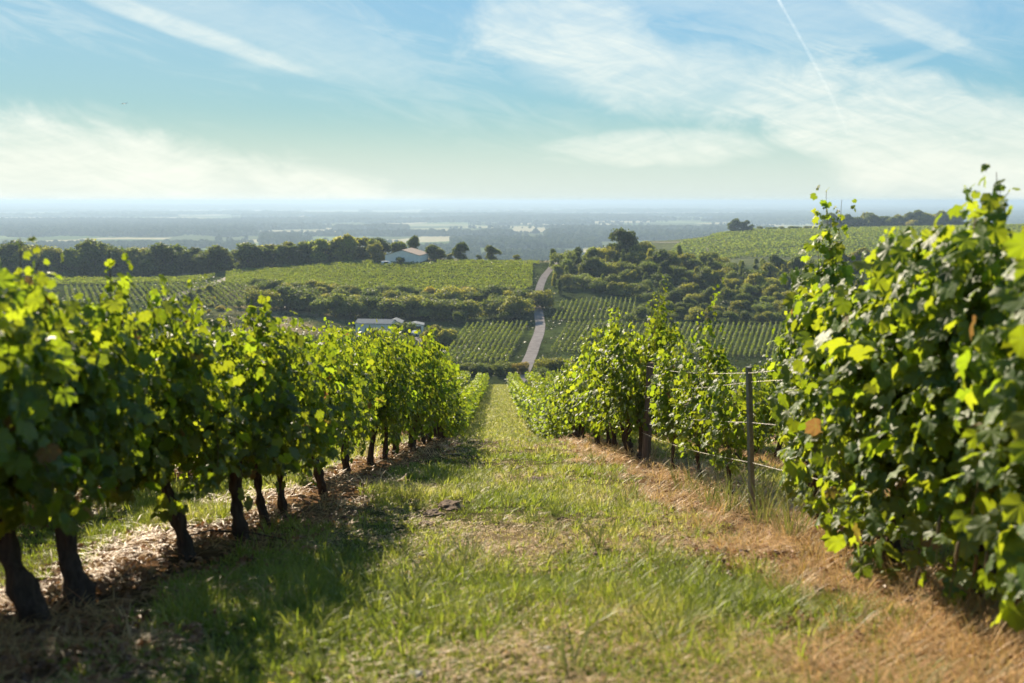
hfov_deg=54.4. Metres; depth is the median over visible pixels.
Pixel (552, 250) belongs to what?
slender tree
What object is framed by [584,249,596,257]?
broadleaf tree
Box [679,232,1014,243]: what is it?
vine row
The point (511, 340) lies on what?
vine row
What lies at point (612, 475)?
grass tuft
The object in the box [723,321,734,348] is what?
vine row
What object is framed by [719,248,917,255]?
vine row
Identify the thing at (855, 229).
vine row
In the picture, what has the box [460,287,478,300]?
scrub bush
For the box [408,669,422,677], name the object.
stone
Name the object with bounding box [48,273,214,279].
vine row
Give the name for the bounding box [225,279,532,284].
vine row
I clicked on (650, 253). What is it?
slender tree
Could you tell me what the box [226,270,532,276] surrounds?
vine row
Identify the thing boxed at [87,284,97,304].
vine row
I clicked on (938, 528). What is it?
foxtail grass
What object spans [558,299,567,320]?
vine row
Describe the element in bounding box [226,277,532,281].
vine row
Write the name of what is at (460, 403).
grapevine
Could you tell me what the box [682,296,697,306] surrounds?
broadleaf tree
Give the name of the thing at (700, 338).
vine row
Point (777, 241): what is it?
vine row
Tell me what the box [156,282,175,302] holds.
vine row
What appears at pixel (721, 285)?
scrub bush
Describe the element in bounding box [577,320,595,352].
vine row
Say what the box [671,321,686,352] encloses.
vine row
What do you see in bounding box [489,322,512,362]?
vine row
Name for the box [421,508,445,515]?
earth clod
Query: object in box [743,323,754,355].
vine row
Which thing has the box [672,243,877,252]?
vine row
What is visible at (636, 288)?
scrub bush
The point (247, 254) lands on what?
broadleaf tree
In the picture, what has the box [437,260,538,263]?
vine row
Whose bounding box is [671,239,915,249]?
vine row
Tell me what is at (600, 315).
vine row
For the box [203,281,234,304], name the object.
vine row
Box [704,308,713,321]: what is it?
broadleaf tree
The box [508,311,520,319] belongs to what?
scrub bush
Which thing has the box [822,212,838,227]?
broadleaf tree
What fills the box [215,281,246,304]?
vine row
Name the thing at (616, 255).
slender tree
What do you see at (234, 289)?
vine row
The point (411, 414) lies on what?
grapevine
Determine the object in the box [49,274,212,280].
vine row
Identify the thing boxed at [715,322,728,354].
vine row
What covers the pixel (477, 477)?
grass tuft
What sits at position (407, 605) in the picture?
grass tuft
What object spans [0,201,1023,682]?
ground
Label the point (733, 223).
broadleaf tree
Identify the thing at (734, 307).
scrub bush
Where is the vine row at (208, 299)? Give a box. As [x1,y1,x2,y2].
[185,283,213,304]
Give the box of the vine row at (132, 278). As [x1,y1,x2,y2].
[52,275,211,280]
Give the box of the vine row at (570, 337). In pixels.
[561,321,579,351]
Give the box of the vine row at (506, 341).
[495,320,517,361]
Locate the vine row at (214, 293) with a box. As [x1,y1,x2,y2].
[197,281,227,305]
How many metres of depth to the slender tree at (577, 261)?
385.70 m
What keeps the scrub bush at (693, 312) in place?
on the ground at (582, 293)
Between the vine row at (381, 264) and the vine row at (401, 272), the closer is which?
the vine row at (401, 272)
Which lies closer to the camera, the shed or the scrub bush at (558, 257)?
the shed
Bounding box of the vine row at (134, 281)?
[56,278,204,283]
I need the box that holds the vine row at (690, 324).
[678,322,691,349]
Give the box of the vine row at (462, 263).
[229,262,530,270]
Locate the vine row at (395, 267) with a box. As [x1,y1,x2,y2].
[226,265,532,273]
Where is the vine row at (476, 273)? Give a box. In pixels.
[232,272,532,276]
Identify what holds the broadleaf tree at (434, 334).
on the ground at (582, 293)
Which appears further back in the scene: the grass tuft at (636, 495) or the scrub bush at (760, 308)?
the scrub bush at (760, 308)
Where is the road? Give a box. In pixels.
[519,263,557,381]
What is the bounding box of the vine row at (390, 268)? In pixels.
[227,267,531,275]
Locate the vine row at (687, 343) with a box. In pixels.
[682,323,696,352]
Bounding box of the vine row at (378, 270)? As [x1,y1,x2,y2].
[229,269,532,275]
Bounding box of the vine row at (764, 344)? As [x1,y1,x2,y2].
[760,321,771,354]
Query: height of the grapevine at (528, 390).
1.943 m
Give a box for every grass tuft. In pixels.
[165,624,247,682]
[291,623,342,680]
[324,548,379,582]
[327,526,375,559]
[356,556,400,578]
[370,564,447,617]
[378,529,432,559]
[381,552,445,600]
[393,532,457,580]
[413,500,428,509]
[433,476,446,486]
[437,546,472,568]
[440,527,484,558]
[453,529,488,562]
[457,498,476,513]
[464,466,487,482]
[464,478,489,493]
[479,470,496,481]
[479,498,514,523]
[491,488,520,507]
[505,459,523,477]
[523,508,543,521]
[526,612,603,674]
[534,523,558,536]
[539,490,564,515]
[544,496,575,517]
[573,517,609,547]
[583,447,608,462]
[594,459,623,481]
[604,474,652,498]
[611,489,629,504]
[631,533,666,552]
[650,545,703,585]
[692,471,735,506]
[713,460,745,479]
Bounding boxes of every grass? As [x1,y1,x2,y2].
[0,384,1018,682]
[0,430,1023,682]
[4,258,924,385]
[906,567,919,628]
[931,515,940,621]
[944,539,959,627]
[964,554,977,625]
[982,550,988,632]
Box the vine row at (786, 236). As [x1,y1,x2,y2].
[680,231,1019,241]
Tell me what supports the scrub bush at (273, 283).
on the ground at (582, 293)
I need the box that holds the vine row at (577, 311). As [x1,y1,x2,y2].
[572,298,582,318]
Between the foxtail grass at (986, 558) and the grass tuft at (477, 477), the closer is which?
the foxtail grass at (986, 558)
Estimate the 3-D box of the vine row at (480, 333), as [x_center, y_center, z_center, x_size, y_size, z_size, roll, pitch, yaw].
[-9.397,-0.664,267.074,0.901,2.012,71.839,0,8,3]
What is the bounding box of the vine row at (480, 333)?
[461,320,488,362]
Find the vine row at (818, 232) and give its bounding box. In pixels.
[711,228,1020,236]
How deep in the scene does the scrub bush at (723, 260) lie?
403.23 m
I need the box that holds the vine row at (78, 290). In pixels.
[76,284,83,302]
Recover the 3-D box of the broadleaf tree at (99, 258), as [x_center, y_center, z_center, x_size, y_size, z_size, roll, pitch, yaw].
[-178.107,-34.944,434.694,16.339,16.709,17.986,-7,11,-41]
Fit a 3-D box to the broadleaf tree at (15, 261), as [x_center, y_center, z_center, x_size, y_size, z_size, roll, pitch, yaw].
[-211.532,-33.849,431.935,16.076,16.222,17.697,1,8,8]
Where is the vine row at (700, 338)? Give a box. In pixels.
[693,322,707,350]
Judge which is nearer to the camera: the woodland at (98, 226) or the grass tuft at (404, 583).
the grass tuft at (404, 583)
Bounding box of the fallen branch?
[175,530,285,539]
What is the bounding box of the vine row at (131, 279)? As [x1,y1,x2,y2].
[50,276,209,281]
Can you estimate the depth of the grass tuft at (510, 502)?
9.75 m
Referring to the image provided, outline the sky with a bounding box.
[0,0,1023,203]
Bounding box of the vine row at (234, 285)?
[226,280,245,293]
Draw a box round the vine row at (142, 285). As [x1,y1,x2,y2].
[139,283,158,306]
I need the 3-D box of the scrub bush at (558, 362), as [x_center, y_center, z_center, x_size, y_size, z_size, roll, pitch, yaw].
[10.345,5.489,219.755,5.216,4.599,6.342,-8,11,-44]
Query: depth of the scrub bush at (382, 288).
346.45 m
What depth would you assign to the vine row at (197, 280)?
388.49 m
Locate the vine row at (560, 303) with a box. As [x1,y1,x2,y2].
[552,299,562,320]
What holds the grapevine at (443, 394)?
on the ground at (582, 293)
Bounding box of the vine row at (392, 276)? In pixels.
[227,275,532,279]
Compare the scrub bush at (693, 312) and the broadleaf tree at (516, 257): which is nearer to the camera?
the scrub bush at (693, 312)
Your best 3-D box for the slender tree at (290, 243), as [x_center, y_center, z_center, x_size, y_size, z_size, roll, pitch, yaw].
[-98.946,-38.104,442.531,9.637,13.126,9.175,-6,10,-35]
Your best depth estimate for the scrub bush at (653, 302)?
322.38 m
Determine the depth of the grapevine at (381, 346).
13.80 m
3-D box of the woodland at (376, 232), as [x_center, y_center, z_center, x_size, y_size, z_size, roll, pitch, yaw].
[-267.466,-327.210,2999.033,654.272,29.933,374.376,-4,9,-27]
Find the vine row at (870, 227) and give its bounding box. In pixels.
[762,224,1023,228]
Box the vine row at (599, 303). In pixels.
[594,297,601,317]
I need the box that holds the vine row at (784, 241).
[673,238,914,249]
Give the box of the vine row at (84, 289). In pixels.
[81,284,88,297]
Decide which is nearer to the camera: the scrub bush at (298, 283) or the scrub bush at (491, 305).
the scrub bush at (491, 305)
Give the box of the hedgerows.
[45,214,969,259]
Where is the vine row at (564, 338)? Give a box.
[556,319,574,351]
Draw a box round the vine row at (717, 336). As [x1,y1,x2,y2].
[709,321,723,353]
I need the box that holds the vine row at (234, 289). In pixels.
[220,279,243,296]
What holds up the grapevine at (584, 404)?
on the ground at (582, 293)
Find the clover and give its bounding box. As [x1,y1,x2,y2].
[0,458,981,682]
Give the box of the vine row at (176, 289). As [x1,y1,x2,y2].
[169,282,191,305]
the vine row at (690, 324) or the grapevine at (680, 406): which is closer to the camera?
the grapevine at (680, 406)
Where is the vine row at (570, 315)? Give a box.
[568,299,577,318]
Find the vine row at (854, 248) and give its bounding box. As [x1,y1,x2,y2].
[696,247,875,255]
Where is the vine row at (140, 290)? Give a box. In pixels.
[134,282,150,301]
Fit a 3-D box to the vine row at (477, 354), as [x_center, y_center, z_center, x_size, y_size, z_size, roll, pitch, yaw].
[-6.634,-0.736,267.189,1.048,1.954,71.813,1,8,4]
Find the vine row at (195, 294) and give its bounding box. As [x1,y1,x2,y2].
[179,282,206,304]
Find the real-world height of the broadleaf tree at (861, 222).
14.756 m
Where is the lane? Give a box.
[415,335,425,346]
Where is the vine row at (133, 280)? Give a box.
[50,277,204,282]
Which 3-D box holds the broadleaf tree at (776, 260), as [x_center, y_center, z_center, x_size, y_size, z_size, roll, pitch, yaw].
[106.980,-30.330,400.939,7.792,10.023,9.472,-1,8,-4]
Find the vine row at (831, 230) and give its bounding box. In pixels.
[710,226,1019,234]
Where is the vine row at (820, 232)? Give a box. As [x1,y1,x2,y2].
[706,229,1021,237]
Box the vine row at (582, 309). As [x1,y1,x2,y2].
[578,298,587,319]
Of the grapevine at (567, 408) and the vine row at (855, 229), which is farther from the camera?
the vine row at (855, 229)
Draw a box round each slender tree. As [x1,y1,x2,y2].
[256,247,272,266]
[262,244,276,266]
[270,244,289,267]
[283,241,295,264]
[287,245,303,265]
[293,241,311,264]
[298,240,312,263]
[307,240,323,263]
[309,238,332,263]
[327,239,340,261]
[329,236,348,261]
[354,237,363,257]
[355,241,360,259]
[358,237,368,259]
[364,239,379,259]
[549,248,556,266]
[551,272,556,287]
[556,279,562,294]
[564,265,568,275]
[573,251,581,271]
[578,266,582,274]
[613,245,619,261]
[620,249,626,263]
[642,272,647,281]
[645,248,652,261]
[673,268,678,284]
[677,245,682,256]
[693,266,699,283]
[695,284,699,293]
[706,256,713,266]
[739,260,744,277]
[742,268,748,282]
[753,257,758,269]
[766,266,770,278]
[783,276,788,290]
[786,262,791,276]
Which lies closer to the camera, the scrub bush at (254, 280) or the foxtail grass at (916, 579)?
the foxtail grass at (916, 579)
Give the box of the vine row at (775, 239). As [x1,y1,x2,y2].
[676,234,1008,245]
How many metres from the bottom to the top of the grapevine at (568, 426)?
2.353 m
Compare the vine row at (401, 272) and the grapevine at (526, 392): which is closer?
the grapevine at (526, 392)
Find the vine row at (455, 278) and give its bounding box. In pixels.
[228,275,531,280]
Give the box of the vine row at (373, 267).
[226,266,532,273]
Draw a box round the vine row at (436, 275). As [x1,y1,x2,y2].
[226,274,531,278]
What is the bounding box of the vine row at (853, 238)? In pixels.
[675,236,920,245]
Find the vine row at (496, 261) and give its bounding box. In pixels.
[439,259,538,262]
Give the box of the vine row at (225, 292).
[209,280,238,300]
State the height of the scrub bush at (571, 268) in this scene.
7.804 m
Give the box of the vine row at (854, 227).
[755,223,1023,228]
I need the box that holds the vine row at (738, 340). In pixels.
[731,322,744,356]
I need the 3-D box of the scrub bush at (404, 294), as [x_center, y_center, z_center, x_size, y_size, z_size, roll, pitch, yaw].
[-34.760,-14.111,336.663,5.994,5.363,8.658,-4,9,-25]
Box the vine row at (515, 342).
[506,321,527,361]
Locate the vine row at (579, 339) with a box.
[572,320,591,352]
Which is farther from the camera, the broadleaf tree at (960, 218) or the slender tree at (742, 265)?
the broadleaf tree at (960, 218)
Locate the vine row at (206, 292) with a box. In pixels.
[192,283,220,304]
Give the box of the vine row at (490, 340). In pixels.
[478,321,503,362]
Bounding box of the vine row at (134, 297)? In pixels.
[128,289,138,306]
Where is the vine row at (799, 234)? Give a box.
[681,230,1020,240]
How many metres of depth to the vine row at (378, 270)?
394.31 m
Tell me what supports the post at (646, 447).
on the ground at (582, 293)
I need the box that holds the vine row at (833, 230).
[711,227,1020,234]
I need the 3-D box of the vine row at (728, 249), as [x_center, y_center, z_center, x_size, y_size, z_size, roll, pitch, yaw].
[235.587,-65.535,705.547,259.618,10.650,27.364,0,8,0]
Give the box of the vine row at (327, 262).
[284,259,372,265]
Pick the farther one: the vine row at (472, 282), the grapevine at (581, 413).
the vine row at (472, 282)
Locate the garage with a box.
[411,321,423,331]
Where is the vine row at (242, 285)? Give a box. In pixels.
[233,279,246,289]
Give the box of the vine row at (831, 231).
[708,227,1021,236]
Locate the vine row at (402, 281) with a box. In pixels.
[225,278,532,283]
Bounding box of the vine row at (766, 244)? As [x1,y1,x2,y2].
[673,242,880,251]
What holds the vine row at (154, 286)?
on the ground at (582, 293)
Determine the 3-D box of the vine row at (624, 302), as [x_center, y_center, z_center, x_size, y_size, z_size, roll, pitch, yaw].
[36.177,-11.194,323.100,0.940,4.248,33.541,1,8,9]
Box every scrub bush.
[216,305,225,309]
[233,290,256,306]
[243,285,261,299]
[247,288,284,308]
[250,278,270,285]
[254,280,267,291]
[263,278,283,290]
[263,285,295,307]
[270,282,295,290]
[279,291,299,308]
[284,285,321,298]
[285,292,317,311]
[292,281,304,288]
[304,279,318,290]
[309,295,336,314]
[310,293,347,315]
[314,281,331,292]
[316,286,328,294]
[318,293,330,298]
[328,283,340,292]
[329,288,351,296]
[332,284,347,291]
[335,297,369,317]
[345,285,359,294]
[352,299,375,316]
[353,286,363,294]
[357,295,388,316]
[360,289,382,298]
[364,327,388,336]
[367,297,399,318]
[374,285,387,296]
[376,296,415,317]
[382,284,392,290]
[382,289,397,298]
[390,321,416,336]
[392,284,414,292]
[393,284,412,293]
[396,257,404,263]
[396,333,415,344]
[398,295,434,318]
[399,294,425,317]
[400,291,414,295]
[411,287,422,295]
[414,304,434,316]
[418,293,433,298]
[421,286,434,297]
[424,297,469,320]
[431,289,463,300]
[433,285,465,301]
[452,311,465,325]
[453,299,484,318]
[456,362,473,372]
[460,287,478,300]
[465,291,488,305]
[465,299,492,318]
[467,284,480,290]
[467,363,476,373]
[473,362,488,372]
[478,284,503,299]
[479,298,503,316]
[487,293,509,299]
[490,296,504,315]
[490,364,505,375]
[495,360,514,371]
[496,294,535,318]
[497,312,512,322]
[500,362,515,372]
[502,290,512,297]
[505,286,516,292]
[505,297,532,304]
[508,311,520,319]
[508,361,529,373]
[511,288,538,305]
[523,289,555,308]
[533,357,557,370]
[534,366,548,377]
[547,356,569,372]
[548,250,576,265]
[551,264,563,275]
[552,258,576,274]
[560,274,576,287]
[570,273,590,285]
[582,276,602,289]
[584,335,597,343]
[589,280,608,291]
[591,261,610,274]
[594,250,610,260]
[596,246,616,259]
[602,261,622,275]
[603,273,623,283]
[613,282,626,295]
[617,261,636,271]
[618,268,630,282]
[623,305,650,321]
[624,282,650,295]
[627,250,645,266]
[631,266,643,276]
[638,260,657,273]
[639,279,654,292]
[639,291,659,300]
[645,300,658,307]
[647,307,661,317]
[650,272,671,285]
[656,293,675,303]
[661,311,678,321]
[662,250,682,266]
[664,265,687,276]
[671,286,687,296]
[675,254,691,266]
[676,306,688,317]
[677,270,700,279]
[678,277,688,284]
[679,282,696,293]
[684,306,705,321]
[690,293,707,302]
[710,261,736,275]
[710,310,721,319]
[711,283,725,292]
[711,305,724,311]
[713,257,730,263]
[716,287,735,302]
[718,266,733,276]
[722,278,739,288]
[723,270,738,283]
[727,262,738,271]
[727,300,743,314]
[739,283,758,293]
[739,310,757,321]
[740,293,757,306]
[742,269,767,278]
[751,302,774,313]
[755,281,771,295]
[758,277,787,291]
[759,296,775,302]
[761,284,779,297]
[772,300,785,311]
[775,306,790,318]
[781,291,799,295]
[787,269,809,277]
[803,258,836,265]
[813,258,824,270]
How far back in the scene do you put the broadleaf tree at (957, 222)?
1027.12 m
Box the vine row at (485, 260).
[437,259,538,262]
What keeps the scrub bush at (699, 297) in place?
on the ground at (582, 293)
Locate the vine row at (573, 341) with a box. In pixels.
[567,320,585,352]
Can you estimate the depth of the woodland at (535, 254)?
1761.66 m
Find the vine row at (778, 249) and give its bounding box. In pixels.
[695,246,874,255]
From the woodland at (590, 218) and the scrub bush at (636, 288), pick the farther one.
the woodland at (590, 218)
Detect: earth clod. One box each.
[418,520,435,525]
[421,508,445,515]
[438,499,463,510]
[528,476,548,480]
[557,516,567,520]
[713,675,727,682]
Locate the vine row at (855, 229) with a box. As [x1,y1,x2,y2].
[716,225,1023,233]
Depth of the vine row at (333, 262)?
419.17 m
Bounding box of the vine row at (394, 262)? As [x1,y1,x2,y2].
[233,261,532,269]
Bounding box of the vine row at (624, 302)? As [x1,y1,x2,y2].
[620,297,626,318]
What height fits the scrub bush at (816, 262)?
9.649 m
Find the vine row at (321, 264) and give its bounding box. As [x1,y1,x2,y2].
[283,261,367,267]
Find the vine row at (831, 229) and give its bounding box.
[717,226,1021,233]
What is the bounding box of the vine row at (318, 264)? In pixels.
[282,259,372,266]
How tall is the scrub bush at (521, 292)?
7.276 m
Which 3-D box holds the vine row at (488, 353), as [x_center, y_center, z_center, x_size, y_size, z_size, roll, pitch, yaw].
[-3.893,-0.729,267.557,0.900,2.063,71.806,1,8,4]
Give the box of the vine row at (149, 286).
[145,283,163,301]
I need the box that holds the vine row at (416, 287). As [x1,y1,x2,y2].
[283,282,524,288]
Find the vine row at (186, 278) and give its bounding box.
[57,276,207,282]
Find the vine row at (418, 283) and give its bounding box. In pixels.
[226,279,532,286]
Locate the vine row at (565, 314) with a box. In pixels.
[563,299,572,320]
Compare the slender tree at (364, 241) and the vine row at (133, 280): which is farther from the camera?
the slender tree at (364, 241)
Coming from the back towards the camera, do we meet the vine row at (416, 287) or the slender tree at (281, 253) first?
the slender tree at (281, 253)
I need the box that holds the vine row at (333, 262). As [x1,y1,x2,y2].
[283,260,374,267]
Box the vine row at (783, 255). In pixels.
[697,251,910,259]
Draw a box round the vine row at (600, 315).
[599,297,606,317]
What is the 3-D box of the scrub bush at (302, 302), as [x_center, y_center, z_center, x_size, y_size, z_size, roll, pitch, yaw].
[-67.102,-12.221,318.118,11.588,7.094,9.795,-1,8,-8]
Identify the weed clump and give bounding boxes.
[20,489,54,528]
[663,449,718,491]
[685,456,770,512]
[701,443,785,507]
[708,449,800,526]
[742,451,842,536]
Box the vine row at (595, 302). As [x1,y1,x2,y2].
[589,297,596,318]
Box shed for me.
[354,319,395,333]
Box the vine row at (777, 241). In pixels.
[675,237,913,247]
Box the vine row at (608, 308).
[604,296,611,317]
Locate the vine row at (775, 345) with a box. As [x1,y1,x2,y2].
[771,322,781,355]
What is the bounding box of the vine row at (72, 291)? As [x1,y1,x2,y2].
[70,284,76,300]
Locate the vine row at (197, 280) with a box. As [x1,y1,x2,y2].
[33,279,202,284]
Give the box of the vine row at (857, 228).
[717,224,1021,232]
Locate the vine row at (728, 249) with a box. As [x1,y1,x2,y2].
[683,245,876,254]
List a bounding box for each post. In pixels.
[641,362,654,463]
[745,366,754,514]
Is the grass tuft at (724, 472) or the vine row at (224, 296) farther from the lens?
the vine row at (224, 296)
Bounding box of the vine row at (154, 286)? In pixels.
[151,283,167,299]
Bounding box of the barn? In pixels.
[385,248,427,262]
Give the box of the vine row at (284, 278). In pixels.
[227,277,531,283]
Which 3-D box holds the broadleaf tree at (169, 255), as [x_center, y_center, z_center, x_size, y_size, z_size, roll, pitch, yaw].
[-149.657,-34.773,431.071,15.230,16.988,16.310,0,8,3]
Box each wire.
[642,409,951,442]
[643,365,789,373]
[644,380,779,388]
[644,433,907,502]
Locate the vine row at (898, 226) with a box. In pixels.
[725,224,1022,231]
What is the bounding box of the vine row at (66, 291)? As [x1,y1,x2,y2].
[64,285,69,304]
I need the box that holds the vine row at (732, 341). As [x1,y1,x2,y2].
[726,321,739,355]
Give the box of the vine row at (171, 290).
[163,282,186,305]
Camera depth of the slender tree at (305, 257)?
434.82 m
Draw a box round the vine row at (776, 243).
[671,240,914,250]
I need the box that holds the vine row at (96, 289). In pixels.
[93,284,100,298]
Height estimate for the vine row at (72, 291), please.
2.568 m
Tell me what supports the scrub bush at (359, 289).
on the ground at (582, 293)
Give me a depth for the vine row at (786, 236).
808.62 m
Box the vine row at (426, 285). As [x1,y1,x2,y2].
[227,280,529,287]
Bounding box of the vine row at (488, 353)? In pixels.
[483,321,507,362]
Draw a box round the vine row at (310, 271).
[225,268,525,275]
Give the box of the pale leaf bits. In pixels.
[139,474,866,682]
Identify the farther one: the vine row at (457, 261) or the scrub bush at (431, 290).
the vine row at (457, 261)
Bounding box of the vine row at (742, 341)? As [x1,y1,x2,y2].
[737,322,750,355]
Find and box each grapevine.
[0,236,185,628]
[0,246,234,607]
[0,263,82,462]
[0,268,134,525]
[49,273,278,560]
[140,289,337,542]
[172,309,352,525]
[178,316,367,516]
[282,320,386,494]
[288,317,401,473]
[343,324,421,464]
[356,319,424,459]
[361,328,440,456]
[378,325,444,450]
[383,325,451,447]
[405,335,452,443]
[410,361,454,443]
[424,360,462,438]
[424,401,467,438]
[425,356,460,439]
[426,353,460,442]
[431,409,462,439]
[432,375,465,439]
[432,384,467,438]
[432,402,469,438]
[436,383,465,439]
[436,404,468,435]
[463,395,475,418]
[467,397,478,416]
[513,386,531,406]
[515,390,539,418]
[516,391,543,409]
[516,393,538,418]
[517,396,543,422]
[518,387,541,397]
[519,391,544,419]
[520,395,544,426]
[521,393,546,428]
[524,397,547,434]
[526,398,546,438]
[529,396,556,439]
[532,396,561,439]
[532,398,557,439]
[533,402,544,438]
[539,394,569,439]
[539,407,560,437]
[540,383,567,439]
[547,387,586,438]
[549,389,595,438]
[550,369,590,435]
[555,356,598,439]
[556,355,604,439]
[563,358,602,439]
[566,357,620,444]
[569,343,635,446]
[572,326,643,447]
[582,331,657,449]
[588,302,668,454]
[595,273,691,459]
[647,339,700,471]
[668,375,712,437]
[669,277,743,483]
[682,354,773,497]
[691,364,742,447]
[710,368,773,450]
[720,369,785,454]
[735,364,782,457]
[753,355,807,462]
[762,349,827,469]
[767,246,997,584]
[767,307,823,523]
[774,185,936,540]
[813,163,1023,606]
[850,221,1023,632]
[984,258,1023,602]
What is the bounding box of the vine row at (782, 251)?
[695,247,916,256]
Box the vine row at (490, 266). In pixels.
[230,264,532,272]
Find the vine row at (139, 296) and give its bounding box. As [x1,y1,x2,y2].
[130,284,145,306]
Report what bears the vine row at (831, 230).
on the ground at (582, 293)
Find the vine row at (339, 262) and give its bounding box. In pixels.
[284,260,374,267]
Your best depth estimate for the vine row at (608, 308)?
320.53 m
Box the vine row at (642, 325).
[629,321,643,348]
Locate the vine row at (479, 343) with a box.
[467,320,493,362]
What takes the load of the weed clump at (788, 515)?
on the ground at (582, 293)
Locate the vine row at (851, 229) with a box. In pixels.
[712,225,1019,233]
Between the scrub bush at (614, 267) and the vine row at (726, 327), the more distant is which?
the scrub bush at (614, 267)
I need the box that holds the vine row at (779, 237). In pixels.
[677,235,920,244]
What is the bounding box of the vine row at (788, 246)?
[682,243,912,252]
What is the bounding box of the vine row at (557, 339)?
[551,321,569,352]
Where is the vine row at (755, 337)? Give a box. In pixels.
[749,322,760,356]
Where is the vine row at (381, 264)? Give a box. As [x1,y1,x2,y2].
[227,263,532,271]
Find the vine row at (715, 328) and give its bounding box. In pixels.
[704,322,718,351]
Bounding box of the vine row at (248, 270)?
[225,263,530,273]
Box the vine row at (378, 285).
[225,281,525,288]
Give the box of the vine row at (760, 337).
[754,322,765,355]
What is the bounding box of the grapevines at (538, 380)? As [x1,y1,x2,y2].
[363,370,775,438]
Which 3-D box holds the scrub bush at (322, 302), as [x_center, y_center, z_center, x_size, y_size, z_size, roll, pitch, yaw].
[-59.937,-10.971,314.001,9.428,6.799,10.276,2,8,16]
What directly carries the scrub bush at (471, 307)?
on the ground at (582, 293)
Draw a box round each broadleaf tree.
[0,243,18,273]
[0,256,16,271]
[1,239,26,253]
[2,246,38,275]
[25,244,45,275]
[25,261,50,274]
[34,245,66,274]
[54,248,75,270]
[60,247,86,276]
[72,238,102,275]
[72,248,112,275]
[91,242,114,274]
[100,245,134,274]
[107,252,142,274]
[124,246,142,274]
[129,247,160,274]
[133,250,163,274]
[146,242,183,274]
[164,243,186,261]
[179,248,197,272]
[180,263,192,272]
[186,292,193,305]
[190,246,204,272]
[190,251,215,272]
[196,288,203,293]
[201,250,216,271]
[204,244,234,271]
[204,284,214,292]
[229,242,264,269]
[340,233,360,260]
[366,242,385,261]
[370,237,391,253]
[390,241,406,252]
[406,235,419,248]
[419,326,438,344]
[424,244,439,259]
[431,324,442,340]
[434,247,445,259]
[436,329,457,344]
[446,253,453,259]
[452,241,468,258]
[484,245,502,260]
[512,255,521,260]
[572,246,582,253]
[577,256,603,276]
[582,246,600,258]
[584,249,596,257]
[603,227,638,257]
[606,281,617,293]
[618,252,633,263]
[625,269,638,283]
[628,240,652,263]
[645,249,669,264]
[657,260,669,275]
[657,279,672,292]
[662,300,676,312]
[665,289,684,303]
[673,302,693,312]
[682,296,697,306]
[684,252,696,263]
[684,258,702,269]
[695,268,721,287]
[697,251,719,266]
[697,303,710,311]
[702,286,715,302]
[703,270,719,287]
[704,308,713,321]
[722,311,739,322]
[726,218,741,230]
[730,293,745,305]
[735,221,745,229]
[739,300,751,315]
[743,220,749,229]
[743,272,764,292]
[754,314,767,322]
[762,262,780,278]
[762,311,777,321]
[767,254,786,276]
[773,292,784,302]
[776,271,788,278]
[778,259,794,271]
[789,255,804,269]
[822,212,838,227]
[836,219,844,226]
[838,254,849,263]
[842,213,856,226]
[848,247,869,263]
[850,264,866,277]
[851,216,867,226]
[852,276,869,286]
[864,213,880,226]
[879,216,889,225]
[884,216,898,225]
[892,214,904,225]
[899,212,914,225]
[906,220,918,225]
[913,210,927,225]
[918,213,931,225]
[926,213,936,225]
[932,210,946,225]
[942,214,954,224]
[945,209,962,224]
[956,216,966,224]
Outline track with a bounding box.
[163,270,242,299]
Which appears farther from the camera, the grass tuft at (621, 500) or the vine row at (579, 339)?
the vine row at (579, 339)
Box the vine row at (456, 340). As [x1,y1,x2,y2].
[442,322,468,356]
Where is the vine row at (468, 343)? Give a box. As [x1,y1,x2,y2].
[456,320,483,362]
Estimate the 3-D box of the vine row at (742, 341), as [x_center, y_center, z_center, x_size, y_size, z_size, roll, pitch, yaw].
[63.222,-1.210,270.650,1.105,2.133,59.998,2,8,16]
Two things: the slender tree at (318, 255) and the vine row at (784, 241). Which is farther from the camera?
the vine row at (784, 241)
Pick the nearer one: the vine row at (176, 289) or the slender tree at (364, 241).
the vine row at (176, 289)
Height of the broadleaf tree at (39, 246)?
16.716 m
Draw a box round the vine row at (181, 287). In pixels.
[174,282,198,304]
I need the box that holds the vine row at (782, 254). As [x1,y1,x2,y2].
[696,249,930,258]
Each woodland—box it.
[0,202,1023,216]
[0,217,258,236]
[0,239,117,250]
[98,239,253,249]
[240,212,531,222]
[251,222,409,230]
[257,230,302,244]
[303,228,513,236]
[407,242,479,257]
[449,234,601,247]
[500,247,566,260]
[512,212,933,224]
[543,224,774,240]
[858,214,1023,224]
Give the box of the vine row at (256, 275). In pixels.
[227,273,532,276]
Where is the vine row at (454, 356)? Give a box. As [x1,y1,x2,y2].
[452,322,478,360]
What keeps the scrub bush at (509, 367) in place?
on the ground at (582, 293)
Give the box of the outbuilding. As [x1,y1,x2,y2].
[394,317,403,323]
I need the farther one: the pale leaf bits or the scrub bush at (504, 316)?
the scrub bush at (504, 316)
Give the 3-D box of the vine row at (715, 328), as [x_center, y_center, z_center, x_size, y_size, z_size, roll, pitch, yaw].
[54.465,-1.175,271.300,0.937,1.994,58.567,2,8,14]
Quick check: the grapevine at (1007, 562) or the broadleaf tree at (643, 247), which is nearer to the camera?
the grapevine at (1007, 562)
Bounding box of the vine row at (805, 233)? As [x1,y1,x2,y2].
[683,229,1019,239]
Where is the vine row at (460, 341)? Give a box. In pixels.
[446,322,473,360]
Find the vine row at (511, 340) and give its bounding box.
[499,321,522,360]
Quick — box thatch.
[37,438,982,682]
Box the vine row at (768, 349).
[766,322,776,354]
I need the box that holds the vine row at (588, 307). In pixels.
[583,297,591,318]
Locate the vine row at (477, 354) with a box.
[471,321,498,362]
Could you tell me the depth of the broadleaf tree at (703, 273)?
357.67 m

